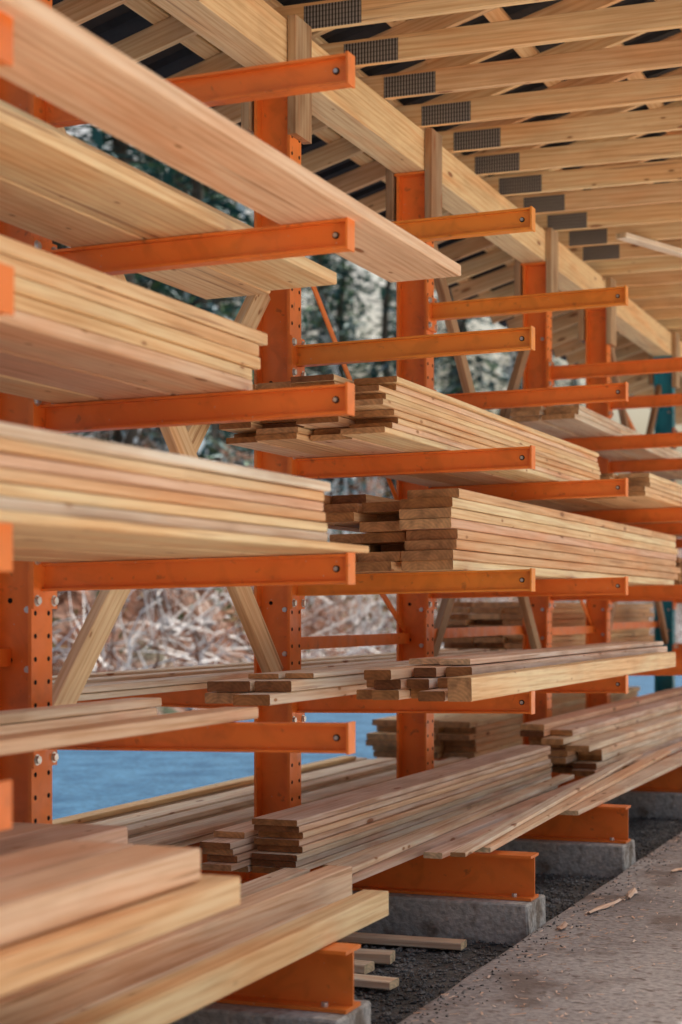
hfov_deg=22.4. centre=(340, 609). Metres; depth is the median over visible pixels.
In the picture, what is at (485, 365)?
bare tree
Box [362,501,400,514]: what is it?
lumber board
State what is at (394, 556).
lumber board
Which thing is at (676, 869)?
wood splinter
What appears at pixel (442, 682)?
lumber board
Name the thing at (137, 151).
pine tree
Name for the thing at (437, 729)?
lumber board
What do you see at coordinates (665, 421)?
cantilever rack
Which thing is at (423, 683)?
lumber board
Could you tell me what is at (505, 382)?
pine tree
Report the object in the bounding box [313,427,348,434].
lumber board
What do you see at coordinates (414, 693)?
lumber board
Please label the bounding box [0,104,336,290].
lumber board
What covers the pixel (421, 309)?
cantilever rack
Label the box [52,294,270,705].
timber brace
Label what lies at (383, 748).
lumber board
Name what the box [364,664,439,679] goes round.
lumber board
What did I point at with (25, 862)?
lumber board
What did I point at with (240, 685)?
lumber board
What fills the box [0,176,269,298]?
lumber board
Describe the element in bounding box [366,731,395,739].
lumber board
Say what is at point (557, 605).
lumber board
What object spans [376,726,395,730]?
lumber board
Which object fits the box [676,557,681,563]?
lumber board
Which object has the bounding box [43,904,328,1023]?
lumber board
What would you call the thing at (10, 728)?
lumber board
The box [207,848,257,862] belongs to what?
lumber board
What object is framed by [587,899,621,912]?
wood splinter
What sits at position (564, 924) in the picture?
wood splinter
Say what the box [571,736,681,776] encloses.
lumber board
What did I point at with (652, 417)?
timber brace
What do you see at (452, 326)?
timber brace
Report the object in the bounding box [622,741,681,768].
lumber board
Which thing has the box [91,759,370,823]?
lumber board
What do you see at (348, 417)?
lumber board
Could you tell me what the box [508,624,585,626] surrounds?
lumber board
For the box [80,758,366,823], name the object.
lumber board
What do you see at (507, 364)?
bare tree
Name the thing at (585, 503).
lumber board
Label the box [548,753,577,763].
lumber board
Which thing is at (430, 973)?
gravel
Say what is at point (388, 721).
lumber board
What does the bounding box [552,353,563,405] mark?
pine tree
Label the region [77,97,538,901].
cantilever rack
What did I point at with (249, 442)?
lumber board
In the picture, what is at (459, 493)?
lumber board
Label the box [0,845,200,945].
lumber board
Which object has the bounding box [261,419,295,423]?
lumber board
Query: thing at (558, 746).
lumber board
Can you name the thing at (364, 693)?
lumber board
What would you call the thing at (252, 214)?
pine tree
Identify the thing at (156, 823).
lumber board
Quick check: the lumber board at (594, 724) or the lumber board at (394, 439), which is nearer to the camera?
the lumber board at (394, 439)
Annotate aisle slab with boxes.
[398,832,681,1023]
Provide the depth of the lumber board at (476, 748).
12.27 m
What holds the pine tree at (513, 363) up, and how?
on the hillside
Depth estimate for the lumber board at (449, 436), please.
7.51 m
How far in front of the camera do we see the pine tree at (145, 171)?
64.49 m
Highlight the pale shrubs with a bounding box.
[64,423,394,541]
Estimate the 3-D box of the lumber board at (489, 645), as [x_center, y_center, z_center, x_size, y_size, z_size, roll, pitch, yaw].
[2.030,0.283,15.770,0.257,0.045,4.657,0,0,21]
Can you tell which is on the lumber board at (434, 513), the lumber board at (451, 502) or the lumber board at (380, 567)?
the lumber board at (451, 502)
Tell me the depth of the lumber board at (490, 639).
13.51 m
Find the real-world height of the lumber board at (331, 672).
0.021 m
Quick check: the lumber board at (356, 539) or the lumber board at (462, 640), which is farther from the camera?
the lumber board at (462, 640)
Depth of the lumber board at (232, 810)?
8.78 m
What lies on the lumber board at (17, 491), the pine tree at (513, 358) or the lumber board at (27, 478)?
the lumber board at (27, 478)
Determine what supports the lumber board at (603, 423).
on the lumber board at (578, 425)
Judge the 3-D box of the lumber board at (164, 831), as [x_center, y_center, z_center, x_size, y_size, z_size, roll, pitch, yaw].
[-0.492,1.035,8.680,0.126,0.028,6.426,0,0,21]
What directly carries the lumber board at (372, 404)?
on the lumber board at (376, 414)
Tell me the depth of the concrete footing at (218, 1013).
5.33 m
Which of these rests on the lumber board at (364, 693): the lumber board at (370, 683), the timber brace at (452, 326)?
the lumber board at (370, 683)
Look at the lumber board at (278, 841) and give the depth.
7.74 m
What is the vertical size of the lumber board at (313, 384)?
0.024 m
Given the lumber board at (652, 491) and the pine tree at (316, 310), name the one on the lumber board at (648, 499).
the lumber board at (652, 491)
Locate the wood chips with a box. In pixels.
[413,834,681,1023]
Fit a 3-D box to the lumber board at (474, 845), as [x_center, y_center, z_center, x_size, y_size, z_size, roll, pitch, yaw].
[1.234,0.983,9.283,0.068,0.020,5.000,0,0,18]
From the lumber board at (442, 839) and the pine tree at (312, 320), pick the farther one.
the pine tree at (312, 320)
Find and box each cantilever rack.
[0,0,360,1013]
[0,11,13,830]
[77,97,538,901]
[377,262,681,792]
[394,171,630,843]
[584,307,681,761]
[653,356,681,692]
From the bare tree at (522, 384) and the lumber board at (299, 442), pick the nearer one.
the lumber board at (299, 442)
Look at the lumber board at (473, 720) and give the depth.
12.72 m
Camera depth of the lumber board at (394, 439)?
7.27 m
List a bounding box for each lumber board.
[0,0,460,281]
[0,100,253,227]
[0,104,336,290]
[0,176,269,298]
[0,235,267,345]
[0,253,258,356]
[0,309,252,394]
[0,349,177,399]
[0,375,106,403]
[0,422,330,491]
[0,436,323,500]
[0,453,323,511]
[0,467,325,521]
[0,482,327,531]
[0,497,326,541]
[0,510,368,555]
[0,698,161,723]
[0,707,258,755]
[0,708,156,734]
[0,822,62,839]
[0,823,127,855]
[0,840,133,880]
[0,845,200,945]
[0,865,351,1023]
[0,874,239,996]
[13,536,278,557]
[13,547,192,560]
[13,556,101,562]
[14,275,260,369]
[14,294,251,380]
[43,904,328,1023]
[52,649,457,679]
[52,649,489,685]
[52,756,355,824]
[57,889,388,1023]
[78,682,206,700]
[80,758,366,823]
[81,649,516,693]
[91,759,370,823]
[94,758,395,825]
[127,760,395,835]
[128,757,466,845]
[128,760,438,842]
[128,767,395,838]
[166,832,214,846]
[200,834,258,848]
[201,858,251,871]
[202,842,257,855]
[205,691,254,703]
[207,678,281,691]
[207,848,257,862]
[214,820,257,837]
[219,422,262,433]
[221,421,263,424]
[226,437,455,486]
[231,865,252,871]
[233,683,366,705]
[234,433,256,437]
[240,868,309,897]
[248,660,408,678]
[251,772,550,867]
[252,745,549,826]
[252,768,551,861]
[252,776,551,872]
[254,673,366,691]
[254,750,550,832]
[254,759,550,845]
[255,433,490,485]
[256,427,313,435]
[257,381,292,389]
[257,763,551,852]
[258,755,547,838]
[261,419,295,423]
[263,422,314,429]
[285,663,422,677]
[291,374,356,385]
[291,381,340,386]
[296,416,354,428]
[311,434,523,483]
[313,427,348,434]
[317,495,331,504]
[317,553,357,561]
[322,512,376,527]
[323,503,378,515]
[323,785,557,866]
[327,524,365,532]
[330,533,380,545]
[332,494,399,503]
[337,774,573,873]
[340,415,357,420]
[341,426,568,482]
[349,422,580,480]
[351,409,599,479]
[352,768,621,883]
[354,376,598,456]
[355,385,597,465]
[355,393,599,470]
[355,398,600,475]
[355,418,594,479]
[355,561,629,585]
[356,688,377,698]
[358,551,401,561]
[359,521,407,532]
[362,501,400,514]
[363,532,406,544]
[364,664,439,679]
[365,545,380,551]
[366,680,373,687]
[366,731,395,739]
[366,739,395,746]
[372,688,410,699]
[372,693,552,725]
[373,746,395,750]
[373,751,395,757]
[374,677,420,688]
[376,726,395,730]
[377,515,401,521]
[381,384,596,461]
[381,544,405,551]
[399,507,677,554]
[399,518,676,560]
[400,497,675,547]
[401,549,677,579]
[401,560,673,585]
[405,539,680,573]
[406,529,675,566]
[407,488,675,541]
[407,676,446,688]
[409,641,640,663]
[411,688,438,697]
[414,665,460,676]
[418,688,447,700]
[423,813,520,858]
[434,693,580,725]
[434,726,443,732]
[434,740,443,745]
[434,745,443,752]
[434,751,445,758]
[437,608,469,612]
[437,696,635,740]
[438,677,449,687]
[438,686,639,727]
[439,641,662,664]
[440,648,475,650]
[442,637,472,642]
[442,740,522,758]
[443,642,475,647]
[444,692,637,732]
[444,728,520,745]
[444,734,522,751]
[446,646,666,676]
[447,619,481,624]
[447,625,468,627]
[447,652,675,701]
[449,613,499,618]
[450,753,641,856]
[453,602,471,607]
[468,625,507,626]
[468,648,506,650]
[469,613,521,618]
[470,608,502,612]
[472,602,509,607]
[473,637,507,642]
[475,750,670,852]
[476,619,514,624]
[476,642,507,647]
[501,613,653,618]
[503,602,652,607]
[503,608,649,612]
[503,617,648,624]
[503,628,649,636]
[504,635,653,648]
[507,639,653,649]
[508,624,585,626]
[508,631,649,642]
[510,410,545,416]
[510,416,681,479]
[511,406,545,412]
[518,500,681,537]
[520,695,681,736]
[521,686,681,729]
[528,735,550,740]
[530,741,549,745]
[541,704,681,744]
[542,413,681,476]
[546,404,681,457]
[546,409,680,457]
[548,748,577,756]
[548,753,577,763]
[550,498,674,523]
[550,709,681,748]
[551,696,681,735]
[553,766,572,772]
[554,760,578,766]
[558,751,681,815]
[565,710,681,751]
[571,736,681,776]
[572,731,681,768]
[578,721,681,755]
[578,727,681,760]
[587,497,681,522]
[600,473,618,478]
[616,491,681,507]
[618,473,681,488]
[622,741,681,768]
[628,478,681,493]
[628,482,681,498]
[628,486,681,502]
[674,576,681,581]
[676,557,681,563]
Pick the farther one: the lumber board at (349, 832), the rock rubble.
the rock rubble
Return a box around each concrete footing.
[171,999,370,1023]
[240,883,545,944]
[380,838,635,877]
[525,788,681,819]
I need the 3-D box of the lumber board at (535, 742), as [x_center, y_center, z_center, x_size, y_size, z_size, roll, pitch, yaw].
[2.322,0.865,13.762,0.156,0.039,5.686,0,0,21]
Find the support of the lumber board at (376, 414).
on the lumber board at (449, 436)
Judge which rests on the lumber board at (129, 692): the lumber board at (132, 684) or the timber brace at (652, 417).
the lumber board at (132, 684)
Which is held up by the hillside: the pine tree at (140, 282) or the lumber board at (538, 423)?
the pine tree at (140, 282)
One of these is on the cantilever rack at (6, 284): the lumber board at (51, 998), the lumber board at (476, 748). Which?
the lumber board at (51, 998)
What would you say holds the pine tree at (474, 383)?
on the hillside
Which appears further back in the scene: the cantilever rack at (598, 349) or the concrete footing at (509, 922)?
the cantilever rack at (598, 349)
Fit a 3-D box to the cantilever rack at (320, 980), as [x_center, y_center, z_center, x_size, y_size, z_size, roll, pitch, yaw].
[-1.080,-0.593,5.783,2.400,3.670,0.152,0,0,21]
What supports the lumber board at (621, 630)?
on the lumber board at (571, 637)
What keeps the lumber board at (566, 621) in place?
on the lumber board at (565, 625)
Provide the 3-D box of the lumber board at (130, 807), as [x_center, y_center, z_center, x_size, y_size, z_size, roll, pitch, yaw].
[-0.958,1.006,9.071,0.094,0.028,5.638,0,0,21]
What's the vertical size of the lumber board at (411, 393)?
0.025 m
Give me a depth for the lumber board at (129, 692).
7.08 m
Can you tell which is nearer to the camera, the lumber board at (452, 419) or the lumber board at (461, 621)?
the lumber board at (452, 419)
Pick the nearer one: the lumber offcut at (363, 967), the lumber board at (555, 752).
the lumber offcut at (363, 967)
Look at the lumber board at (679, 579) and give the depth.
12.88 m
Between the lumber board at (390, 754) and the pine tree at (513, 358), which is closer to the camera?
the lumber board at (390, 754)
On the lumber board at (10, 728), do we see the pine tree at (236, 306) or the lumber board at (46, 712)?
the lumber board at (46, 712)
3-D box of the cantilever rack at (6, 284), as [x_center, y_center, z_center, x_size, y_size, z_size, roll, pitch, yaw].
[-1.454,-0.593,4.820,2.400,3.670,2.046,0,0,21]
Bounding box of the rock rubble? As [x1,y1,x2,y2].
[63,478,644,709]
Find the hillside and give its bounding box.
[52,372,681,714]
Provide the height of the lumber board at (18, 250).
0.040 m
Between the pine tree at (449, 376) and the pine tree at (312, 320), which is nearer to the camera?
the pine tree at (312, 320)
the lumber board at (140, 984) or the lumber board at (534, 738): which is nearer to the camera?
the lumber board at (140, 984)
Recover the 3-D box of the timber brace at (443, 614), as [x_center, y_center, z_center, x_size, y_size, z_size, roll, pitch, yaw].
[0.862,-0.665,10.881,0.045,3.521,0.090,0,-45,21]
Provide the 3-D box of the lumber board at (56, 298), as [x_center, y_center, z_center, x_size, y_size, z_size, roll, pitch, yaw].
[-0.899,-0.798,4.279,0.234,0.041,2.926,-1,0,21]
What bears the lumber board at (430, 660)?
on the lumber board at (391, 673)
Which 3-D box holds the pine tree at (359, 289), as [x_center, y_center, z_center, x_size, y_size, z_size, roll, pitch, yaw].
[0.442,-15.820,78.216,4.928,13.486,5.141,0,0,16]
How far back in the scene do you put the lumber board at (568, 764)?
11.04 m
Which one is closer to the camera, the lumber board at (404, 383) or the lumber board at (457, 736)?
the lumber board at (404, 383)
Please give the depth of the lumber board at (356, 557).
7.55 m
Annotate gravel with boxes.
[339,816,681,1023]
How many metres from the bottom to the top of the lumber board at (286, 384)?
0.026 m
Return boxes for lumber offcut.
[335,932,466,949]
[354,948,394,963]
[354,959,373,973]
[354,973,398,989]
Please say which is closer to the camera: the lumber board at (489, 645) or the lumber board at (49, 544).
the lumber board at (49, 544)
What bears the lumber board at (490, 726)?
on the lumber board at (457, 736)
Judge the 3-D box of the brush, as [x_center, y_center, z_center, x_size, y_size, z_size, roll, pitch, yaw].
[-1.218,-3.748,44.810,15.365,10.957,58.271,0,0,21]
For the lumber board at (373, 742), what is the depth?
12.08 m
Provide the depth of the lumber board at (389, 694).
6.83 m
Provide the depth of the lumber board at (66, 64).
4.41 m
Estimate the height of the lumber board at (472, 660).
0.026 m
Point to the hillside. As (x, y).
(61, 611)
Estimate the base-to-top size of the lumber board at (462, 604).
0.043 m
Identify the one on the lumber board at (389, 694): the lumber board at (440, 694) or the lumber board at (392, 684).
the lumber board at (392, 684)
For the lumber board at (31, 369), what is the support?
on the cantilever rack at (6, 284)
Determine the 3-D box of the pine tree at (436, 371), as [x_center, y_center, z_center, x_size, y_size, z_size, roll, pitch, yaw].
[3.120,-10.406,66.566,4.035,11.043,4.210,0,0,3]
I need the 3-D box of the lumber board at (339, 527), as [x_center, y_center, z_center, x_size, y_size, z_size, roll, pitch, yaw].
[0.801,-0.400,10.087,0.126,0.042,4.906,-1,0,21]
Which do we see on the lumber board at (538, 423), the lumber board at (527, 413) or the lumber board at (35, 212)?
the lumber board at (527, 413)
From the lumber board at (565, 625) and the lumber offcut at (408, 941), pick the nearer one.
the lumber offcut at (408, 941)
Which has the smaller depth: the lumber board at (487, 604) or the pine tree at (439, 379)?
the lumber board at (487, 604)
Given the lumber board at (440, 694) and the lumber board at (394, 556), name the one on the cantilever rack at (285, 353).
the lumber board at (440, 694)
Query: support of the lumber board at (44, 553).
on the cantilever rack at (6, 284)
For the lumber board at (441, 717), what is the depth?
12.83 m
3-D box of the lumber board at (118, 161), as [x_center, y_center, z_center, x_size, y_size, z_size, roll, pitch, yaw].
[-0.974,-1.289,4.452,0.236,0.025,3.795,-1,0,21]
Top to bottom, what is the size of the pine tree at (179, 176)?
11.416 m
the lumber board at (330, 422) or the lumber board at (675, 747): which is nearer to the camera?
the lumber board at (330, 422)
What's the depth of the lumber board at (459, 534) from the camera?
8.36 m
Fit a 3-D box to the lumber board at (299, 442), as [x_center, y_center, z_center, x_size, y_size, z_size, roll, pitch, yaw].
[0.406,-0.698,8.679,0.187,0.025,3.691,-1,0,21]
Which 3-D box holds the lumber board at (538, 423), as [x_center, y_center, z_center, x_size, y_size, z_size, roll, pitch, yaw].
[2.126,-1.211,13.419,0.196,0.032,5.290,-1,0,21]
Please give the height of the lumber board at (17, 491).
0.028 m
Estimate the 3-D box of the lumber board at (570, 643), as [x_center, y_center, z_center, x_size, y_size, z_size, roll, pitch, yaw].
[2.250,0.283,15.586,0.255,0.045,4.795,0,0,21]
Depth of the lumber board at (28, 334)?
4.78 m
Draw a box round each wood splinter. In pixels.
[556,921,567,929]
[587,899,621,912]
[627,887,637,898]
[671,868,681,871]
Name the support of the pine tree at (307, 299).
on the hillside
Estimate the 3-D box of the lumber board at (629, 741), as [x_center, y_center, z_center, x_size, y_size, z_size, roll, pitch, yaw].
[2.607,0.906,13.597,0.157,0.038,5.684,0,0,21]
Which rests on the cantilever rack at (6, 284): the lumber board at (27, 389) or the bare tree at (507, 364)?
the lumber board at (27, 389)
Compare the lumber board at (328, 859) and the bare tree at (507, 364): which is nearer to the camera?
the lumber board at (328, 859)
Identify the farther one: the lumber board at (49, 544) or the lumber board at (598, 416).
the lumber board at (598, 416)
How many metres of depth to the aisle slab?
6.51 m
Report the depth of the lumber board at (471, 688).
7.67 m
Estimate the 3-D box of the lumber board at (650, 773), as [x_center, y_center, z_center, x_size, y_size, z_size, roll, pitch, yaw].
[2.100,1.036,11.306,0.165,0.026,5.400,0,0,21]
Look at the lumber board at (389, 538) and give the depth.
7.56 m
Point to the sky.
(639, 417)
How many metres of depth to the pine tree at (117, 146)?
30.78 m
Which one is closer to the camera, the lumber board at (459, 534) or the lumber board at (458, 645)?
the lumber board at (459, 534)
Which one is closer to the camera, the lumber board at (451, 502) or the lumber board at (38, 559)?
the lumber board at (38, 559)
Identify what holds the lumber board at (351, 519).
on the lumber board at (356, 539)
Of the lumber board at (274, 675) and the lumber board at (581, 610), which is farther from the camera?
the lumber board at (581, 610)
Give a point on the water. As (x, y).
(83, 781)
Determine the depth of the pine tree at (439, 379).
71.07 m
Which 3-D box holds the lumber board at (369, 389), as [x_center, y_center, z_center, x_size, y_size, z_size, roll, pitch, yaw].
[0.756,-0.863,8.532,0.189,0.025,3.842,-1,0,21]
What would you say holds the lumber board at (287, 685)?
on the lumber board at (261, 699)
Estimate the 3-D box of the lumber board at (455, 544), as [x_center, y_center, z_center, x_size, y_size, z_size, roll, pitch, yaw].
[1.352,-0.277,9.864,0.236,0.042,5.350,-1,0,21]
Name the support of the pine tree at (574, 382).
on the hillside
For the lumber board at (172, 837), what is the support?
on the lumber board at (191, 841)
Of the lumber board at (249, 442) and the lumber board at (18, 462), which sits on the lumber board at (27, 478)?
the lumber board at (18, 462)
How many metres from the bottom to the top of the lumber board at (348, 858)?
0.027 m
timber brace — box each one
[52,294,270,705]
[57,127,282,672]
[434,241,541,648]
[434,350,529,656]
[611,347,668,643]
[611,385,661,628]
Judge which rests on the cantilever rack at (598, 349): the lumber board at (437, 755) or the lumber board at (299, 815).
the lumber board at (437, 755)
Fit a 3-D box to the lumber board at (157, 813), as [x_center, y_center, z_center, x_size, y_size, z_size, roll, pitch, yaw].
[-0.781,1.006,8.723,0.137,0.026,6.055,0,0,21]
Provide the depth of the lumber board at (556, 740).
11.73 m
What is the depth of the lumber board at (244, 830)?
6.92 m
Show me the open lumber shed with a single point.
(562, 118)
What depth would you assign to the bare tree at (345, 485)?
38.41 m
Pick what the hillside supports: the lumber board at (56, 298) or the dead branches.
the dead branches
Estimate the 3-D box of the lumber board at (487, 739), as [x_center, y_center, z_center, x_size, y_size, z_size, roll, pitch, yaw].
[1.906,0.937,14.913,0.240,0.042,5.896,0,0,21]
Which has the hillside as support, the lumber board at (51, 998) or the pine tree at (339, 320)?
the pine tree at (339, 320)
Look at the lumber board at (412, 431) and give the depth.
7.33 m
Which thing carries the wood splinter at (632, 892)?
on the aisle slab
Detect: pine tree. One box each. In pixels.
[52,124,132,439]
[63,126,253,464]
[98,129,169,296]
[128,146,151,289]
[128,156,308,343]
[132,149,172,297]
[133,153,234,320]
[133,154,323,462]
[134,162,310,466]
[228,208,309,340]
[301,254,369,374]
[301,254,369,380]
[301,287,316,371]
[302,253,384,379]
[308,253,384,482]
[317,265,436,532]
[360,278,447,386]
[377,287,446,374]
[434,290,522,411]
[434,298,509,411]
[434,321,487,393]
[439,320,480,390]
[485,351,560,414]
[489,351,522,413]
[495,355,553,412]
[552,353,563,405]
[558,362,585,405]
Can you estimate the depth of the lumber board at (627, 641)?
17.15 m
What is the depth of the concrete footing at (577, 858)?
9.16 m
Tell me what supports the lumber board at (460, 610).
on the lumber board at (459, 616)
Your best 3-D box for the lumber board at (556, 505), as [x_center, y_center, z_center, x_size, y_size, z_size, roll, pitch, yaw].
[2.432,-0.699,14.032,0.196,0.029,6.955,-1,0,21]
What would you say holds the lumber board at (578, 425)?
on the cantilever rack at (598, 349)
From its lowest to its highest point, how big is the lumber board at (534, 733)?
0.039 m
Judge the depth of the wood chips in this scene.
6.81 m
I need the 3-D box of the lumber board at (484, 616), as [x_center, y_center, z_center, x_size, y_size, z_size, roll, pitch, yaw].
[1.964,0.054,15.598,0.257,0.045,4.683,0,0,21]
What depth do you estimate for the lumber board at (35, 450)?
4.05 m
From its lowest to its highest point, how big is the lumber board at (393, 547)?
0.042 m
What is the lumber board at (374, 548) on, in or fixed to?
on the lumber board at (356, 557)
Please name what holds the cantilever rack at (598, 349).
on the concrete footing
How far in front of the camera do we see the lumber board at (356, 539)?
7.64 m
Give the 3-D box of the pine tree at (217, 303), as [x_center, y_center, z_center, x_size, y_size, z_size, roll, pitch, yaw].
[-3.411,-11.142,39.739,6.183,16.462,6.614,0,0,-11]
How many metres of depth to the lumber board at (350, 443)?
7.42 m
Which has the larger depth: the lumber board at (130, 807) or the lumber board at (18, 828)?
the lumber board at (130, 807)
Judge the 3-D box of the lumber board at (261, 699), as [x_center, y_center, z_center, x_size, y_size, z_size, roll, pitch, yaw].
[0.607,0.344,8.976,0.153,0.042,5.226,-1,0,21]
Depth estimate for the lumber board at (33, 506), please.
4.08 m
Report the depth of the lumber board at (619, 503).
11.25 m
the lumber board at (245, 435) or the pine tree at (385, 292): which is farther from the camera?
the pine tree at (385, 292)
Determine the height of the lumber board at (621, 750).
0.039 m
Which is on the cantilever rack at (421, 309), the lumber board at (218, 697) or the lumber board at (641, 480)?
the lumber board at (218, 697)
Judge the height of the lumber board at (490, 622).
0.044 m
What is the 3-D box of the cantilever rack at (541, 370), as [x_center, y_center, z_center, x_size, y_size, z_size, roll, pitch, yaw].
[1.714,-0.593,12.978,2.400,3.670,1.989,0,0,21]
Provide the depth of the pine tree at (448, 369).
70.75 m
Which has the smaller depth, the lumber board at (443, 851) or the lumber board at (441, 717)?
the lumber board at (443, 851)
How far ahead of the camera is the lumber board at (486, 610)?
13.43 m
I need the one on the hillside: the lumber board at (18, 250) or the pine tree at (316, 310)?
the pine tree at (316, 310)
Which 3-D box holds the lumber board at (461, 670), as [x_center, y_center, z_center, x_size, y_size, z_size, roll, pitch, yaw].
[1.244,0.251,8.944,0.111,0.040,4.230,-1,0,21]
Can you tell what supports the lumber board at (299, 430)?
on the lumber board at (299, 442)
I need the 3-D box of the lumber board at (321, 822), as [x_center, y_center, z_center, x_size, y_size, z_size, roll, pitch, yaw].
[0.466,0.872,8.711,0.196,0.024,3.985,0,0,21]
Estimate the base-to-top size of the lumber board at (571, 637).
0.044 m
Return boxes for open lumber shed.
[52,0,681,424]
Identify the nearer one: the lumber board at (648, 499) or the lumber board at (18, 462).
the lumber board at (18, 462)
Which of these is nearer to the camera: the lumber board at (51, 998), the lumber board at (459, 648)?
the lumber board at (51, 998)
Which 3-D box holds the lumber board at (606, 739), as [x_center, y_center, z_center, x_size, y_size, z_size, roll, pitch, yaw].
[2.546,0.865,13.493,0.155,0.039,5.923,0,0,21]
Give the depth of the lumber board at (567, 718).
12.45 m
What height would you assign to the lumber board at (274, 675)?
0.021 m
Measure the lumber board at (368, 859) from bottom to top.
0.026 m
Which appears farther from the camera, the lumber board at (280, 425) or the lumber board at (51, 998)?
the lumber board at (280, 425)
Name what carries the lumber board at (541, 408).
on the lumber board at (527, 413)
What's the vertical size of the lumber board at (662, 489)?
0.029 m
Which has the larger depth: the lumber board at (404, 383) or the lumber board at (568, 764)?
the lumber board at (568, 764)
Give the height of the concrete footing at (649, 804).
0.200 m
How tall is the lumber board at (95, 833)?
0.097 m
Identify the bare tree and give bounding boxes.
[310,287,381,531]
[472,323,507,391]
[493,352,511,379]
[503,351,559,387]
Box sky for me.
[66,124,681,484]
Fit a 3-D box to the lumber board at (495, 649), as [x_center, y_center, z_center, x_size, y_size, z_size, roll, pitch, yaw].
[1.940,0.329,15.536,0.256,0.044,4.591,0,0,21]
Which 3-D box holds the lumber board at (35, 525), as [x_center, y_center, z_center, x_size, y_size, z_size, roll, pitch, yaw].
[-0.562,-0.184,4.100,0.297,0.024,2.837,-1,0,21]
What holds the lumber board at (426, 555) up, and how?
on the lumber board at (447, 565)
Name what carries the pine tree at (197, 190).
on the hillside
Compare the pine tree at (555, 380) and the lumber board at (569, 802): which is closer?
the lumber board at (569, 802)
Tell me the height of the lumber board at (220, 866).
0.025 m
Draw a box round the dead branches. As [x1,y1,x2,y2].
[52,428,681,709]
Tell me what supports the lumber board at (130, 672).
on the lumber board
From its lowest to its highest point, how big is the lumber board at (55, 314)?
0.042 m
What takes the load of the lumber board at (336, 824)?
on the lumber board at (278, 841)
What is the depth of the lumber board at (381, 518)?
7.75 m
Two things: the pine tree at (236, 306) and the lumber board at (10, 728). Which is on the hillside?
the pine tree at (236, 306)
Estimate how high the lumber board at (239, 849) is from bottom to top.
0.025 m
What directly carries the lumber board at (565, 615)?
on the lumber board at (566, 621)
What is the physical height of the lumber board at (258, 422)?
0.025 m
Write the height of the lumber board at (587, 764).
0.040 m
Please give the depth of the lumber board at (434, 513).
8.31 m
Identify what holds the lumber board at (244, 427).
on the lumber board at (245, 435)
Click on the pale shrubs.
(203, 450)
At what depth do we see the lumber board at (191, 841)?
7.69 m
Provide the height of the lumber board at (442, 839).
0.026 m
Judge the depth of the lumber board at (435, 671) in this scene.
6.93 m
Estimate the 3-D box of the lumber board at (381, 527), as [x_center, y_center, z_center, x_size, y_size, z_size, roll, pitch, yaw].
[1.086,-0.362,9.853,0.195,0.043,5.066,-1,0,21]
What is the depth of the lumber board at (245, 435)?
7.15 m
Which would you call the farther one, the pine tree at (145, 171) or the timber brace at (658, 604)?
the pine tree at (145, 171)
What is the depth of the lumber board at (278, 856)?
7.69 m
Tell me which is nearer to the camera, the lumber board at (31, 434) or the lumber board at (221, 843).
the lumber board at (31, 434)
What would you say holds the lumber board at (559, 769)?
on the cantilever rack at (541, 370)
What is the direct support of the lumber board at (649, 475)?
on the lumber board at (641, 480)
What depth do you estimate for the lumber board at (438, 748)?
12.13 m
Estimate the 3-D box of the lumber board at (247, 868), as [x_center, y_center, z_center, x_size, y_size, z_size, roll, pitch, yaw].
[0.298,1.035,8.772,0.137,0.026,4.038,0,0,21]
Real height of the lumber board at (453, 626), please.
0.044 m
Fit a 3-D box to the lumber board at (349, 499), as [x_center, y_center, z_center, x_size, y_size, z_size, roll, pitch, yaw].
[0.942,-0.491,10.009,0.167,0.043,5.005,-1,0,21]
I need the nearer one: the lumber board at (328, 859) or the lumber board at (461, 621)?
the lumber board at (328, 859)
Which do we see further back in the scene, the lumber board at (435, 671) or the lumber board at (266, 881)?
the lumber board at (435, 671)
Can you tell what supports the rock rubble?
on the hillside
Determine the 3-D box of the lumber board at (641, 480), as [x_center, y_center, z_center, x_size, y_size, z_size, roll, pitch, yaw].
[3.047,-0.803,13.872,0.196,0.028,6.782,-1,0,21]
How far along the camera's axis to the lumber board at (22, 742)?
4.80 m
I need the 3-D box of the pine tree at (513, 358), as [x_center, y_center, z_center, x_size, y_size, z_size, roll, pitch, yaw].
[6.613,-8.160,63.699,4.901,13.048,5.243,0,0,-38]
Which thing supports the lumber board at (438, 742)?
on the lumber board at (438, 748)
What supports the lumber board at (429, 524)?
on the lumber board at (459, 534)
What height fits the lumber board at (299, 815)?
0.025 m
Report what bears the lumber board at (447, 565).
on the cantilever rack at (421, 309)
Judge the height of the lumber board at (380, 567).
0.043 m
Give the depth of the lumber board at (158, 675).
8.48 m
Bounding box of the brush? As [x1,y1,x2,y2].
[52,428,680,655]
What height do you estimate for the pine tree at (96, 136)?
12.170 m
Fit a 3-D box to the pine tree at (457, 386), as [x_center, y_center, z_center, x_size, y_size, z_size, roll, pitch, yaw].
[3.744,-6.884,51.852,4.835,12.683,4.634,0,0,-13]
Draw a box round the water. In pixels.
[52,675,681,819]
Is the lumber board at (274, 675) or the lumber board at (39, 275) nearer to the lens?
the lumber board at (39, 275)
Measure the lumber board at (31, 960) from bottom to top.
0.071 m
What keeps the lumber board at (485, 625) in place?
on the lumber board

